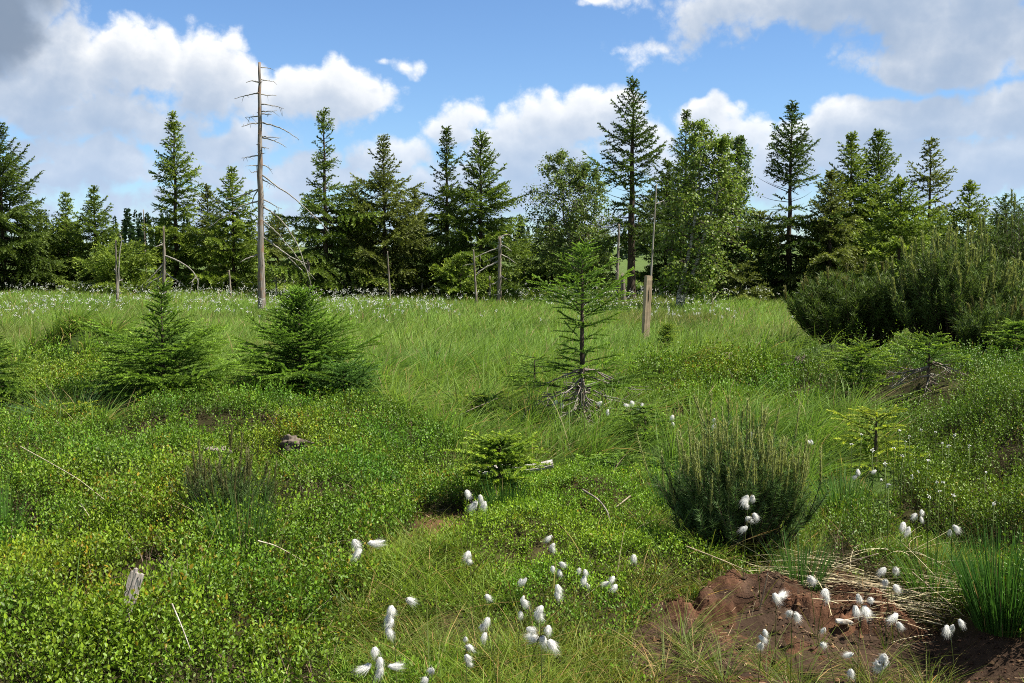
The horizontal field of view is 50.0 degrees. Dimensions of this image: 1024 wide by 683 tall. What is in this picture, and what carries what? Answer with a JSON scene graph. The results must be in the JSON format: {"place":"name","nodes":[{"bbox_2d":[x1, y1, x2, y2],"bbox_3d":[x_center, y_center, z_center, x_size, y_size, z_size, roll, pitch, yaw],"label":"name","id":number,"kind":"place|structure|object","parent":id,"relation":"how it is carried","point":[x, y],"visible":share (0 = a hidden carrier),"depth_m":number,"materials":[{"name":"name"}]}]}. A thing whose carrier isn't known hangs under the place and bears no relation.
{"place":"outdoors","nodes":[
{"label":"outdoors","id":0,"kind":"place"},
{"bbox_2d":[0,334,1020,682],"bbox_3d":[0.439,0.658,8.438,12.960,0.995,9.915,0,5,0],"label":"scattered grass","id":1,"kind":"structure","parent":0,"point":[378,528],"depth_m":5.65,"materials":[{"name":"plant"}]},
{"bbox_2d":[0,245,1023,682],"bbox_3d":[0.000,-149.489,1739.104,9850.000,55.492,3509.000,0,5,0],"label":"ground","id":2,"kind":"structure","parent":0,"point":[756,621],"depth_m":5.04,"materials":[{"name":"plant"}]},
{"bbox_2d":[0,465,45,536],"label":"rush tuft","id":3,"kind":"object","parent":2,"relation":"on","point":[5,512],"visible":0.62,"depth_m":5.83,"materials":[{"name":"green plant"}]},
{"bbox_2d":[0,332,48,406],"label":"young spruce","id":4,"kind":"object","parent":2,"relation":"on","point":[5,387],"visible":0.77,"depth_m":10.41,"materials":[{"name":"green plant"}]},
{"bbox_2d":[0,121,73,292],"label":"spruce","id":5,"kind":"object","parent":2,"relation":"on","point":[26,242],"visible":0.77,"depth_m":41.51,"materials":[{"name":"green plant"}]},
{"bbox_2d":[0,209,86,290],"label":"spruce","id":6,"kind":"object","parent":2,"relation":"on","point":[40,228],"visible":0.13,"depth_m":44.04,"materials":[{"name":"green plant"}]},
{"bbox_2d":[27,192,101,290],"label":"spruce","id":7,"kind":"object","parent":2,"relation":"on","point":[60,228],"visible":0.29,"depth_m":44.09,"materials":[{"name":"green plant"}]},
{"bbox_2d":[0,373,176,423],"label":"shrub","id":8,"kind":"object","parent":2,"relation":"on","point":[65,406],"visible":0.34,"depth_m":9.73,"materials":[{"name":"green plant"}]},
{"bbox_2d":[57,185,128,290],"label":"spruce","id":9,"kind":"object","parent":2,"relation":"on","point":[89,223],"visible":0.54,"depth_m":43.21,"materials":[{"name":"green plant"}]},
{"bbox_2d":[55,236,173,296],"bbox_3d":[-14.093,-2.297,38.741,3.959,2.881,4.353,-4,6,-40],"label":"bush","id":10,"kind":"object","parent":2,"relation":"on","point":[107,265],"visible":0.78,"depth_m":38.48,"materials":[{"name":"green plant"}]},
{"bbox_2d":[114,232,122,302],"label":"dead spruce","id":11,"kind":"object","parent":2,"relation":"on","point":[118,277],"visible":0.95,"depth_m":31.81,"materials":[{"name":"grey wood"}]},
{"bbox_2d":[142,226,199,300],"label":"dead spruce","id":12,"kind":"object","parent":2,"relation":"on","point":[163,275],"visible":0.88,"depth_m":33.26,"materials":[{"name":"grey wood"}]},
{"bbox_2d":[72,279,270,411],"bbox_3d":[-3.301,0.053,10.495,1.852,1.318,1.868,0,5,0],"label":"young spruce","id":13,"kind":"object","parent":2,"relation":"on","point":[181,349],"visible":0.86,"depth_m":10.23,"materials":[{"name":"green plant"}]},
{"bbox_2d":[125,110,220,292],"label":"spruce","id":14,"kind":"object","parent":2,"relation":"on","point":[191,239],"visible":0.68,"depth_m":40.77,"materials":[{"name":"green plant"}]},
{"bbox_2d":[169,183,231,288],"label":"spruce","id":15,"kind":"object","parent":2,"relation":"on","point":[206,197],"visible":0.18,"depth_m":42.45,"materials":[{"name":"green plant"}]},
{"bbox_2d":[164,425,278,535],"bbox_3d":[-1.499,0.724,5.730,0.634,0.596,0.486,0,5,0],"label":"heather","id":16,"kind":"object","parent":2,"relation":"on","point":[239,483],"visible":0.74,"depth_m":5.70,"materials":[{"name":"green plant"}]},
{"bbox_2d":[174,166,289,294],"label":"spruce","id":17,"kind":"object","parent":2,"relation":"on","point":[223,255],"visible":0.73,"depth_m":40.01,"materials":[{"name":"green plant"}]},
{"bbox_2d":[187,477,290,560],"bbox_3d":[-1.309,0.877,5.376,0.500,0.463,0.464,3,6,33],"label":"rush tuft","id":18,"kind":"object","parent":2,"relation":"on","point":[237,515],"visible":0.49,"depth_m":5.35,"materials":[{"name":"green plant"}]},
{"bbox_2d":[206,62,329,310],"bbox_3d":[-6.418,-3.976,28.783,3.187,6.579,0.511,0,5,0],"label":"dead spruce","id":19,"kind":"object","parent":2,"relation":"on","point":[260,244],"visible":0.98,"depth_m":28.78,"materials":[{"name":"grey wood"}]},
{"bbox_2d":[243,213,314,286],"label":"spruce","id":20,"kind":"object","parent":2,"relation":"on","point":[276,253],"visible":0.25,"depth_m":47.85,"materials":[{"name":"green plant"}]},
{"bbox_2d":[277,434,313,453],"bbox_3d":[-1.610,0.776,8.147,0.257,0.182,0.252,11,1,-18],"label":"rock","id":21,"kind":"object","parent":2,"relation":"on","point":[289,439],"visible":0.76,"depth_m":8.08,"materials":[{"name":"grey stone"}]},
{"bbox_2d":[225,284,389,399],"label":"young spruce","id":22,"kind":"object","parent":2,"relation":"on","point":[289,372],"visible":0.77,"depth_m":11.60,"materials":[{"name":"green plant"}]},
{"bbox_2d":[254,106,404,298],"bbox_3d":[-6.303,-4.176,38.189,5.111,7.944,4.927,-1,5,-11],"label":"spruce","id":23,"kind":"object","parent":2,"relation":"on","point":[323,276],"visible":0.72,"depth_m":37.90,"materials":[{"name":"green plant"}]},
{"bbox_2d":[295,354,389,409],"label":"young spruce","id":24,"kind":"object","parent":2,"relation":"on","point":[357,377],"visible":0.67,"depth_m":11.17,"materials":[{"name":"green plant"}]},
{"bbox_2d":[320,180,382,288],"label":"spruce","id":25,"kind":"object","parent":2,"relation":"on","point":[335,215],"visible":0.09,"depth_m":44.09,"materials":[{"name":"green plant"}]},
{"bbox_2d":[340,539,385,639],"bbox_3d":[-0.611,1.056,4.586,0.222,0.491,0.117,0,5,0],"label":"cottongrass","id":26,"kind":"object","parent":2,"relation":"on","point":[358,551],"visible":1,"depth_m":4.57,"materials":[{"name":"white plant"}]},
{"bbox_2d":[352,647,404,682],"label":"cottongrass","id":27,"kind":"object","parent":2,"relation":"on","point":[379,661],"visible":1,"depth_m":3.42,"materials":[{"name":"white plant"}]},
{"bbox_2d":[330,133,438,299],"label":"spruce","id":28,"kind":"object","parent":2,"relation":"on","point":[401,232],"visible":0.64,"depth_m":38.44,"materials":[{"name":"green plant"}]},
{"bbox_2d":[0,280,779,312],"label":"cottongrass","id":29,"kind":"object","parent":2,"relation":"on","point":[306,292],"visible":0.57,"depth_m":29.13,"materials":[{"name":"plant"}]},
{"bbox_2d":[363,597,417,682],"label":"cottongrass","id":30,"kind":"object","parent":2,"relation":"on","point":[389,620],"visible":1,"depth_m":3.56,"materials":[{"name":"white plant"}]},
{"bbox_2d":[375,189,439,279],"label":"spruce","id":31,"kind":"object","parent":2,"relation":"on","point":[416,197],"visible":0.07,"depth_m":42.43,"materials":[{"name":"green plant"}]},
{"bbox_2d":[389,258,446,297],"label":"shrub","id":32,"kind":"object","parent":2,"relation":"on","point":[425,291],"visible":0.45,"depth_m":38.75,"materials":[{"name":"green plant"}]},
{"bbox_2d":[0,328,840,682],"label":"bilberry cover","id":33,"kind":"object","parent":2,"relation":"on","point":[108,526],"visible":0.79,"depth_m":5.78,"materials":[{"name":"green plant"}]},
{"bbox_2d":[121,568,143,622],"bbox_3d":[-1.390,0.925,4.004,0.063,0.198,0.034,8,-8,11],"label":"wood splinter","id":34,"kind":"object","parent":33,"relation":"on","point":[135,580],"visible":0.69,"depth_m":4.00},
{"bbox_2d":[366,341,512,373],"bbox_3d":[-1.012,0.292,15.113,2.556,0.707,2.652,3,6,36],"label":"rush tuft","id":35,"kind":"object","parent":2,"relation":"on","point":[435,357],"visible":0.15,"depth_m":15.03,"materials":[{"name":"green plant"}]},
{"bbox_2d":[393,125,497,294],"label":"spruce","id":36,"kind":"object","parent":2,"relation":"on","point":[452,203],"visible":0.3,"depth_m":40.79,"materials":[{"name":"green plant"}]},
{"bbox_2d":[428,256,501,301],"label":"bush","id":37,"kind":"object","parent":2,"relation":"on","point":[450,276],"visible":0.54,"depth_m":36.97,"materials":[{"name":"green plant"}]},
{"bbox_2d":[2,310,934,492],"bbox_3d":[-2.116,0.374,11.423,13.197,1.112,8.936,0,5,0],"label":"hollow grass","id":38,"kind":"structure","parent":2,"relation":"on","point":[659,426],"depth_m":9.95,"materials":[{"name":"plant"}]},
{"bbox_2d":[0,271,941,370],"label":"meadow grass","id":39,"kind":"structure","parent":2,"relation":"on","point":[525,315],"depth_m":24.83,"materials":[{"name":"plant"}]},
{"bbox_2d":[421,128,545,300],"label":"spruce","id":40,"kind":"object","parent":2,"relation":"on","point":[496,230],"visible":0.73,"depth_m":38.55,"materials":[{"name":"green plant"}]},
{"bbox_2d":[0,293,967,487],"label":"long hollow grass","id":41,"kind":"structure","parent":2,"relation":"on","point":[396,386],"depth_m":10.42,"materials":[{"name":"plant"}]},
{"bbox_2d":[456,390,520,429],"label":"young spruce","id":42,"kind":"object","parent":2,"relation":"on","point":[484,398],"visible":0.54,"depth_m":10.76,"materials":[{"name":"green plant"}]},
{"bbox_2d":[472,234,514,301],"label":"dead spruce","id":43,"kind":"object","parent":2,"relation":"on","point":[498,285],"visible":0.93,"depth_m":36.39,"materials":[{"name":"grey wood"}]},
{"bbox_2d":[443,429,552,489],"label":"young spruce","id":44,"kind":"object","parent":2,"relation":"on","point":[501,455],"visible":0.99,"depth_m":6.64,"materials":[{"name":"green plant"}]},
{"bbox_2d":[471,474,528,510],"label":"rush tuft","id":45,"kind":"object","parent":2,"relation":"on","point":[488,496],"visible":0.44,"depth_m":6.30,"materials":[{"name":"green plant"}]},
{"bbox_2d":[0,208,1002,263],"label":"distant wood","id":46,"kind":"object","parent":2,"relation":"on","point":[130,232],"visible":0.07,"depth_m":182.27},
{"bbox_2d":[0,353,1023,682],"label":"heath twigs","id":47,"kind":"object","parent":2,"relation":"on","point":[354,525],"visible":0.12,"depth_m":5.82,"materials":[{"name":"plant"}]},
{"bbox_2d":[11,467,1022,682],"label":"short sward","id":48,"kind":"structure","parent":2,"relation":"on","point":[439,675],"depth_m":4.76,"materials":[{"name":"green plant"}]},
{"bbox_2d":[496,236,550,286],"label":"spruce","id":49,"kind":"object","parent":2,"relation":"on","point":[522,240],"visible":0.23,"depth_m":47.89,"materials":[{"name":"green plant"}]},
{"bbox_2d":[494,625,560,682],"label":"cottongrass","id":50,"kind":"object","parent":2,"relation":"on","point":[533,636],"visible":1,"depth_m":3.47,"materials":[{"name":"white plant"}]},
{"bbox_2d":[497,352,573,398],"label":"young spruce","id":51,"kind":"object","parent":2,"relation":"on","point":[528,371],"visible":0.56,"depth_m":12.57,"materials":[{"name":"green plant"}]},
{"bbox_2d":[510,217,585,292],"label":"spruce","id":52,"kind":"object","parent":2,"relation":"on","point":[539,271],"visible":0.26,"depth_m":44.12,"materials":[{"name":"green plant"}]},
{"bbox_2d":[503,148,627,296],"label":"birch tree","id":53,"kind":"object","parent":2,"relation":"on","point":[578,204],"visible":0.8,"depth_m":40.01,"materials":[{"name":"green plant"}]},
{"bbox_2d":[436,456,724,618],"bbox_3d":[0.380,1.009,6.661,1.762,0.621,4.046,0,5,0],"label":"bilberry cover","id":54,"kind":"object","parent":2,"relation":"on","point":[531,504],"visible":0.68,"depth_m":5.57,"materials":[{"name":"green plant"}]},
{"bbox_2d":[505,237,676,428],"bbox_3d":[0.806,0.156,10.614,1.793,2.318,1.620,-4,6,-43],"label":"young spruce","id":55,"kind":"object","parent":2,"relation":"on","point":[581,375],"visible":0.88,"depth_m":10.58,"materials":[{"name":"green plant"}]},
{"bbox_2d":[558,226,625,291],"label":"spruce","id":56,"kind":"object","parent":2,"relation":"on","point":[615,255],"visible":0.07,"depth_m":44.12,"materials":[{"name":"green plant"}]},
{"bbox_2d":[573,451,654,476],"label":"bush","id":57,"kind":"object","parent":2,"relation":"on","point":[623,456],"visible":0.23,"depth_m":8.18,"materials":[{"name":"green plant"}]},
{"bbox_2d":[557,75,686,299],"bbox_3d":[3.552,-5.040,36.455,4.654,7.494,3.645,1,5,15],"label":"spruce","id":58,"kind":"object","parent":2,"relation":"on","point":[633,235],"visible":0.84,"depth_m":36.14,"materials":[{"name":"green plant"}]},
{"bbox_2d":[602,404,686,454],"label":"young spruce","id":59,"kind":"object","parent":2,"relation":"on","point":[641,416],"visible":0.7,"depth_m":9.22,"materials":[{"name":"green plant"}]},
{"bbox_2d":[641,276,651,339],"bbox_3d":[2.428,-0.539,19.799,0.169,1.295,0.123,-1,5,-15],"label":"wooden post","id":60,"kind":"object","parent":2,"relation":"on","point":[647,297],"visible":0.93,"depth_m":19.75,"materials":[{"name":"brown wood"}]},
{"bbox_2d":[271,493,1023,682],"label":"wiry sedge","id":61,"kind":"object","parent":2,"relation":"on","point":[663,662],"visible":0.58,"depth_m":4.43,"materials":[{"name":"green plant"}]},
{"bbox_2d":[627,453,690,475],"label":"young spruce","id":62,"kind":"object","parent":2,"relation":"on","point":[658,461],"visible":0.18,"depth_m":8.08,"materials":[{"name":"green plant"}]},
{"bbox_2d":[628,157,700,297],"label":"spruce","id":63,"kind":"object","parent":2,"relation":"on","point":[640,275],"visible":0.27,"depth_m":39.38,"materials":[{"name":"green plant"}]},
{"bbox_2d":[646,321,690,354],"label":"young spruce","id":64,"kind":"object","parent":2,"relation":"on","point":[667,335],"visible":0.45,"depth_m":16.64,"materials":[{"name":"green plant"}]},
{"bbox_2d":[326,470,1011,682],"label":"moss","id":65,"kind":"object","parent":2,"relation":"on","point":[458,517],"visible":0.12,"depth_m":5.20,"materials":[{"name":"green plant"}]},
{"bbox_2d":[639,447,700,513],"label":"rush tuft","id":66,"kind":"object","parent":2,"relation":"on","point":[660,495],"visible":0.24,"depth_m":6.51,"materials":[{"name":"green plant"}]},
{"bbox_2d":[320,480,1023,682],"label":"sparse bilberry","id":67,"kind":"object","parent":2,"relation":"on","point":[628,593],"visible":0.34,"depth_m":4.77,"materials":[{"name":"green plant"}]},
{"bbox_2d":[635,109,712,288],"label":"spruce","id":68,"kind":"object","parent":2,"relation":"on","point":[686,114],"visible":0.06,"depth_m":43.94,"materials":[{"name":"green plant"}]},
{"bbox_2d":[631,118,762,307],"bbox_3d":[5.134,-3.514,30.825,3.718,5.452,3.387,1,5,13],"label":"birch tree","id":69,"kind":"object","parent":2,"relation":"on","point":[719,146],"visible":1,"depth_m":30.63,"materials":[{"name":"green plant"}]},
{"bbox_2d":[416,493,1023,682],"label":"dry straw","id":70,"kind":"object","parent":2,"relation":"on","point":[870,584],"visible":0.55,"depth_m":5.01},
{"bbox_2d":[678,179,777,295],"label":"spruce","id":71,"kind":"object","parent":2,"relation":"on","point":[733,247],"visible":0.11,"depth_m":38.35,"materials":[{"name":"green plant"}]},
{"bbox_2d":[634,393,832,555],"bbox_3d":[1.143,0.670,5.642,0.831,0.862,0.831,-3,5,-30],"label":"dwarf pine","id":72,"kind":"object","parent":2,"relation":"on","point":[718,493],"visible":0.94,"depth_m":5.46,"materials":[{"name":"green plant"}]},
{"bbox_2d":[704,135,766,282],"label":"birch tree","id":73,"kind":"object","parent":2,"relation":"on","point":[741,146],"visible":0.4,"depth_m":37.94,"materials":[{"name":"green plant"}]},
{"bbox_2d":[696,257,782,303],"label":"spruce","id":74,"kind":"object","parent":2,"relation":"on","point":[740,290],"visible":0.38,"depth_m":34.57,"materials":[{"name":"green plant"}]},
{"bbox_2d":[718,398,782,443],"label":"rush tuft","id":75,"kind":"object","parent":2,"relation":"on","point":[769,423],"visible":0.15,"depth_m":8.93,"materials":[{"name":"green plant"}]},
{"bbox_2d":[709,207,798,296],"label":"spruce","id":76,"kind":"object","parent":2,"relation":"on","point":[762,221],"visible":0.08,"depth_m":37.49,"materials":[{"name":"green plant"}]},
{"bbox_2d":[738,513,775,602],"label":"cottongrass","id":77,"kind":"object","parent":2,"relation":"on","point":[749,519],"visible":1,"depth_m":4.88,"materials":[{"name":"white plant"}]},
{"bbox_2d":[781,609,806,682],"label":"cottongrass","id":78,"kind":"object","parent":2,"relation":"on","point":[796,615],"visible":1,"depth_m":4.04,"materials":[{"name":"white plant"}]},
{"bbox_2d":[727,100,862,302],"bbox_3d":[9.367,-4.208,35.678,5.348,7.247,4.429,0,5,0],"label":"spruce","id":79,"kind":"object","parent":2,"relation":"on","point":[789,222],"visible":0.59,"depth_m":35.45,"materials":[{"name":"green plant"}]},
{"bbox_2d":[756,528,852,592],"bbox_3d":[1.351,1.032,5.156,0.432,0.346,0.381,3,6,34],"label":"rush tuft","id":80,"kind":"object","parent":2,"relation":"on","point":[803,565],"visible":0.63,"depth_m":5.12,"materials":[{"name":"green plant"}]},
{"bbox_2d":[631,568,1023,682],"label":"peat crumbs","id":81,"kind":"object","parent":2,"relation":"on","point":[777,574],"visible":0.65,"depth_m":4.74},
{"bbox_2d":[771,169,885,299],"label":"spruce","id":82,"kind":"object","parent":2,"relation":"on","point":[818,231],"visible":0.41,"depth_m":34.55,"materials":[{"name":"green plant"}]},
{"bbox_2d":[640,567,1022,682],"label":"bare peat","id":83,"kind":"object","parent":2,"relation":"on","point":[738,597],"visible":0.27,"depth_m":4.91,"materials":[{"name":"soil"}]},
{"bbox_2d":[782,258,910,350],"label":"dwarf pine","id":84,"kind":"object","parent":2,"relation":"on","point":[864,301],"visible":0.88,"depth_m":14.30,"materials":[{"name":"green plant"}]},
{"bbox_2d":[801,131,894,280],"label":"spruce","id":85,"kind":"object","parent":2,"relation":"on","point":[856,192],"visible":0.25,"depth_m":36.00,"materials":[{"name":"green plant"}]},
{"bbox_2d":[807,458,892,518],"bbox_3d":[1.970,0.847,6.532,0.556,0.373,0.530,0,5,0],"label":"rush tuft","id":86,"kind":"object","parent":2,"relation":"on","point":[840,491],"visible":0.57,"depth_m":6.50,"materials":[{"name":"green plant"}]},
{"bbox_2d":[820,337,903,393],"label":"young spruce","id":87,"kind":"object","parent":2,"relation":"on","point":[863,350],"visible":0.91,"depth_m":10.66,"materials":[{"name":"green plant"}]},
{"bbox_2d":[852,594,875,682],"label":"cottongrass","id":88,"kind":"object","parent":2,"relation":"on","point":[865,610],"visible":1,"depth_m":4.51,"materials":[{"name":"white plant"}]},
{"bbox_2d":[802,128,927,275],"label":"spruce","id":89,"kind":"object","parent":2,"relation":"on","point":[882,168],"visible":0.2,"depth_m":36.63,"materials":[{"name":"green plant"}]},
{"bbox_2d":[825,404,925,469],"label":"young spruce","id":90,"kind":"object","parent":2,"relation":"on","point":[876,440],"visible":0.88,"depth_m":7.84,"materials":[{"name":"green plant"}]},
{"bbox_2d":[872,653,888,681],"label":"cottongrass","id":91,"kind":"object","parent":2,"relation":"on","point":[881,663],"visible":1,"depth_m":3.76,"materials":[{"name":"white plant"}]},
{"bbox_2d":[872,579,903,647],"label":"cottongrass","id":92,"kind":"object","parent":2,"relation":"on","point":[885,582],"visible":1,"depth_m":4.78,"materials":[{"name":"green plant"}]},
{"bbox_2d":[839,177,941,296],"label":"birch tree","id":93,"kind":"object","parent":2,"relation":"on","point":[916,226],"visible":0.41,"depth_m":29.91,"materials":[{"name":"green plant"}]},
{"bbox_2d":[772,318,1023,639],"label":"dark bilberry cover","id":94,"kind":"object","parent":2,"relation":"on","point":[992,387],"visible":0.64,"depth_m":7.53,"materials":[{"name":"green plant"}]},
{"bbox_2d":[888,137,961,256],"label":"spruce","id":95,"kind":"object","parent":2,"relation":"on","point":[936,174],"visible":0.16,"depth_m":35.59,"materials":[{"name":"green plant"}]},
{"bbox_2d":[887,207,965,273],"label":"spruce","id":96,"kind":"object","parent":2,"relation":"on","point":[941,218],"visible":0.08,"depth_m":32.56,"materials":[{"name":"green plant"}]},
{"bbox_2d":[882,331,971,404],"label":"young spruce","id":97,"kind":"object","parent":2,"relation":"on","point":[922,346],"visible":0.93,"depth_m":9.89,"materials":[{"name":"green plant"}]},
{"bbox_2d":[869,528,992,603],"bbox_3d":[1.952,1.033,5.099,0.632,0.322,0.617,0,5,0],"label":"rush tuft","id":98,"kind":"object","parent":2,"relation":"on","point":[931,580],"visible":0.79,"depth_m":5.09,"materials":[{"name":"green plant"}]},
{"bbox_2d":[874,213,1023,352],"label":"dwarf pine","id":99,"kind":"object","parent":2,"relation":"on","point":[936,282],"visible":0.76,"depth_m":13.53,"materials":[{"name":"green plant"}]},
{"bbox_2d":[941,618,964,682],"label":"cottongrass","id":100,"kind":"object","parent":2,"relation":"on","point":[947,630],"visible":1,"depth_m":4.42,"materials":[{"name":"white plant"}]},
{"bbox_2d":[938,179,993,256],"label":"spruce","id":101,"kind":"object","parent":2,"relation":"on","point":[971,216],"visible":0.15,"depth_m":34.56,"materials":[{"name":"green plant"}]},
{"bbox_2d":[932,515,1023,637],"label":"rush tuft","id":102,"kind":"object","parent":2,"relation":"on","point":[998,624],"visible":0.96,"depth_m":4.68,"materials":[{"name":"green plant"}]},
{"bbox_2d":[946,286,1023,358],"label":"dwarf pine","id":103,"kind":"object","parent":2,"relation":"on","point":[972,324],"visible":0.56,"depth_m":12.78,"materials":[{"name":"plant"}]},
{"bbox_2d":[951,188,1023,353],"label":"dwarf pine","id":104,"kind":"object","parent":2,"relation":"on","point":[1006,245],"visible":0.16,"depth_m":14.70,"materials":[{"name":"plant"}]},
{"bbox_2d":[979,193,1023,253],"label":"spruce","id":105,"kind":"object","parent":2,"relation":"on","point":[1004,202],"visible":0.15,"depth_m":54.93,"materials":[{"name":"green plant"}]},
{"bbox_2d":[981,317,1023,357],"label":"young spruce","id":106,"kind":"object","parent":2,"relation":"on","point":[1010,332],"visible":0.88,"depth_m":12.07,"materials":[{"name":"green plant"}]},
{"bbox_2d":[0,0,1023,246],"label":"sky","id":107,"kind":"structure","parent":0,"point":[91,86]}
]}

